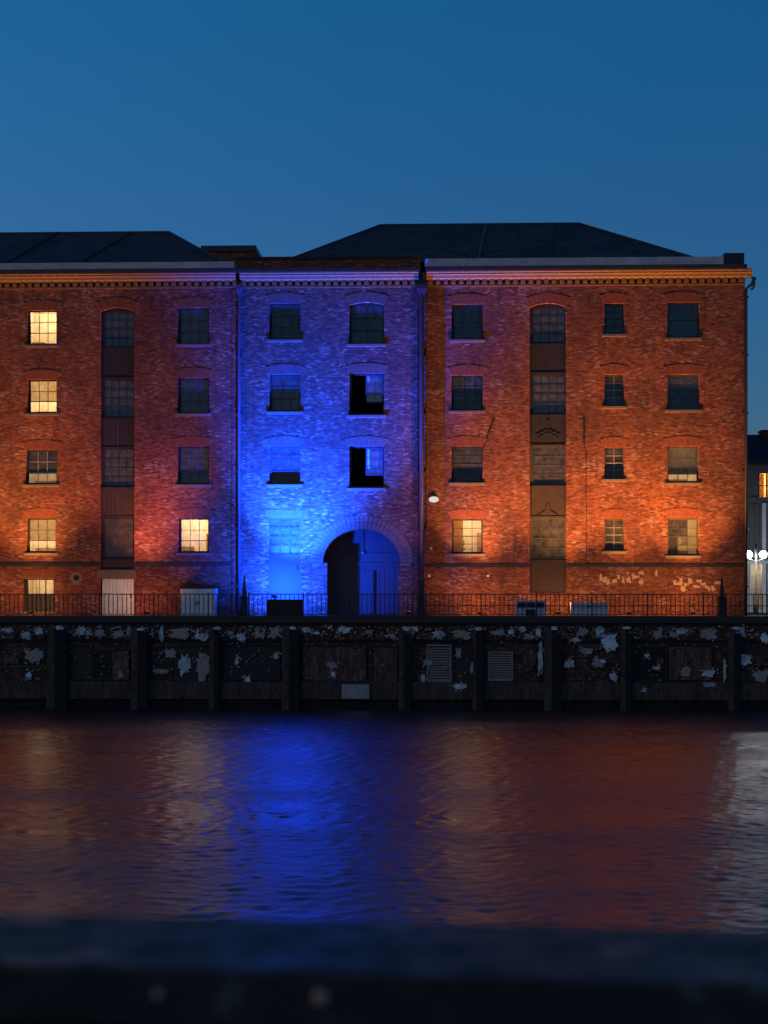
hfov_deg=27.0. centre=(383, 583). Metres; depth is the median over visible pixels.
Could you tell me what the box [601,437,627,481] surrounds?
window
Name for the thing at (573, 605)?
railing
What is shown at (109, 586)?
door
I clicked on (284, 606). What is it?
storage bin
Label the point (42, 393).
window
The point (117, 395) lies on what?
window
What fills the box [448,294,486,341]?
window
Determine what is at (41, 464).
window
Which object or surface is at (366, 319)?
window
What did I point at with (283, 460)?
window
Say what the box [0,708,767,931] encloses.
water
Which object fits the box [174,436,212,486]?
window
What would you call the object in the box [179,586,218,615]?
utility cabinet
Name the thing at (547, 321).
window
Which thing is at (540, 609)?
utility cabinet
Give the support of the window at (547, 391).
in the brick warehouse at (506, 408)
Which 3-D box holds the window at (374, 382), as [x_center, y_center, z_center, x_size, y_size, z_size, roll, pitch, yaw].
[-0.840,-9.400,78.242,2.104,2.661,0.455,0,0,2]
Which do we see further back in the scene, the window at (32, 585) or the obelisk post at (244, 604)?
the window at (32, 585)
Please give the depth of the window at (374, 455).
78.26 m
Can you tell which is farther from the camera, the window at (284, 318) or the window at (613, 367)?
the window at (284, 318)
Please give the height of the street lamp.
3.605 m
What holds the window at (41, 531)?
in the brick warehouse at (120, 412)
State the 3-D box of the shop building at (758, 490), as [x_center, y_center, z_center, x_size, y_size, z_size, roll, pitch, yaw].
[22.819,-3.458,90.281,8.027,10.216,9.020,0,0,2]
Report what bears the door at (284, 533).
in the brick warehouse at (506, 408)
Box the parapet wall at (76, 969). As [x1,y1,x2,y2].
[0,913,767,1023]
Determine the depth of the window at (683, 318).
77.81 m
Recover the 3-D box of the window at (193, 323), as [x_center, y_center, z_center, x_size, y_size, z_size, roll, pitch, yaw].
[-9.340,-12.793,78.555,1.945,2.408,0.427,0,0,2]
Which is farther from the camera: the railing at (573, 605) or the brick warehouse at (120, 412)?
the brick warehouse at (120, 412)
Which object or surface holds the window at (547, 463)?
in the brick warehouse at (506, 408)
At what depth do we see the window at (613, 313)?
77.84 m
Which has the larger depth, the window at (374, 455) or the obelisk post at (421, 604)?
the window at (374, 455)
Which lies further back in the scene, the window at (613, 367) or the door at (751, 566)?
the door at (751, 566)
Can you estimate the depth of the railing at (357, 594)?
75.39 m
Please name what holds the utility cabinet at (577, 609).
on the quay wall at (435, 662)
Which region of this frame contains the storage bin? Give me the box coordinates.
[266,599,302,615]
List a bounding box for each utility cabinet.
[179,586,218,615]
[515,600,546,615]
[570,602,608,615]
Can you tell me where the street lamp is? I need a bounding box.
[748,544,766,613]
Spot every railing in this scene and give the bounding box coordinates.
[0,593,239,615]
[248,593,416,615]
[425,593,717,615]
[726,593,767,615]
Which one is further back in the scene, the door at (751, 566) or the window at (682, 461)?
the door at (751, 566)
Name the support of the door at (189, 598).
in the utility cabinet at (196, 590)
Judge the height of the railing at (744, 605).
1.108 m
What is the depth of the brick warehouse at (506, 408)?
77.91 m
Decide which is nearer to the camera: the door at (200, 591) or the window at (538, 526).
the door at (200, 591)
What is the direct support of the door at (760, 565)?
in the shop building at (758, 490)
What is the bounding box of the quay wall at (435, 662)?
[0,615,767,710]
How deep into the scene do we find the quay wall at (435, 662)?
74.94 m
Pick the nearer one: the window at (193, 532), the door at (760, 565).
the window at (193, 532)
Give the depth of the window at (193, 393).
78.72 m
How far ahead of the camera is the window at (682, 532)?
77.77 m
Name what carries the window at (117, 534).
in the brick warehouse at (120, 412)
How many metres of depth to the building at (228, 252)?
98.40 m
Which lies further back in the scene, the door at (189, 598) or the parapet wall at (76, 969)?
the door at (189, 598)
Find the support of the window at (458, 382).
in the brick warehouse at (506, 408)
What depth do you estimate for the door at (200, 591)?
77.31 m
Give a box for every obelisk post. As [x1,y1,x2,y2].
[240,575,247,615]
[417,575,424,615]
[717,575,725,615]
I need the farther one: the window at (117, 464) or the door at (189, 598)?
the window at (117, 464)
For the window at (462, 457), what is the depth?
78.09 m
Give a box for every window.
[19,569,57,613]
[22,440,60,486]
[23,370,60,415]
[23,508,59,555]
[24,300,60,347]
[97,298,137,347]
[101,379,133,417]
[101,448,133,486]
[101,518,133,558]
[174,297,212,346]
[174,368,212,415]
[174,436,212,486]
[175,508,212,555]
[265,293,303,341]
[265,364,303,413]
[265,436,303,486]
[345,363,387,417]
[345,436,387,490]
[346,292,387,346]
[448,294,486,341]
[448,365,485,412]
[448,436,486,484]
[448,509,485,555]
[526,293,569,343]
[530,374,565,414]
[530,446,565,485]
[530,518,565,559]
[600,293,627,336]
[600,364,627,408]
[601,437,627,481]
[601,509,627,553]
[664,292,702,340]
[664,364,702,412]
[664,436,702,484]
[664,508,702,557]
[758,472,767,496]
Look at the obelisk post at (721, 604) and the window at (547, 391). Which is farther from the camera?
the window at (547, 391)
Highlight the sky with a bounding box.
[0,0,767,434]
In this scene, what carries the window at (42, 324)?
in the brick warehouse at (120, 412)
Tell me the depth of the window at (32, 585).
78.86 m
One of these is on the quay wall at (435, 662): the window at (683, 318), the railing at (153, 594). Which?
the railing at (153, 594)
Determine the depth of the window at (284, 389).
78.55 m
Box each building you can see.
[201,245,261,273]
[748,430,767,613]
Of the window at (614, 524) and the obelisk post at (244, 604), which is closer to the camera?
the obelisk post at (244, 604)
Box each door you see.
[102,579,133,613]
[181,589,196,613]
[198,589,213,613]
[265,510,303,598]
[749,564,761,611]
[759,564,761,609]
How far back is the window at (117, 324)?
78.86 m
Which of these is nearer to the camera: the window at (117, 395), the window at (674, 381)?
the window at (674, 381)
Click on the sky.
(283, 128)
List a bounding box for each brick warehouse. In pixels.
[0,231,242,615]
[237,222,755,615]

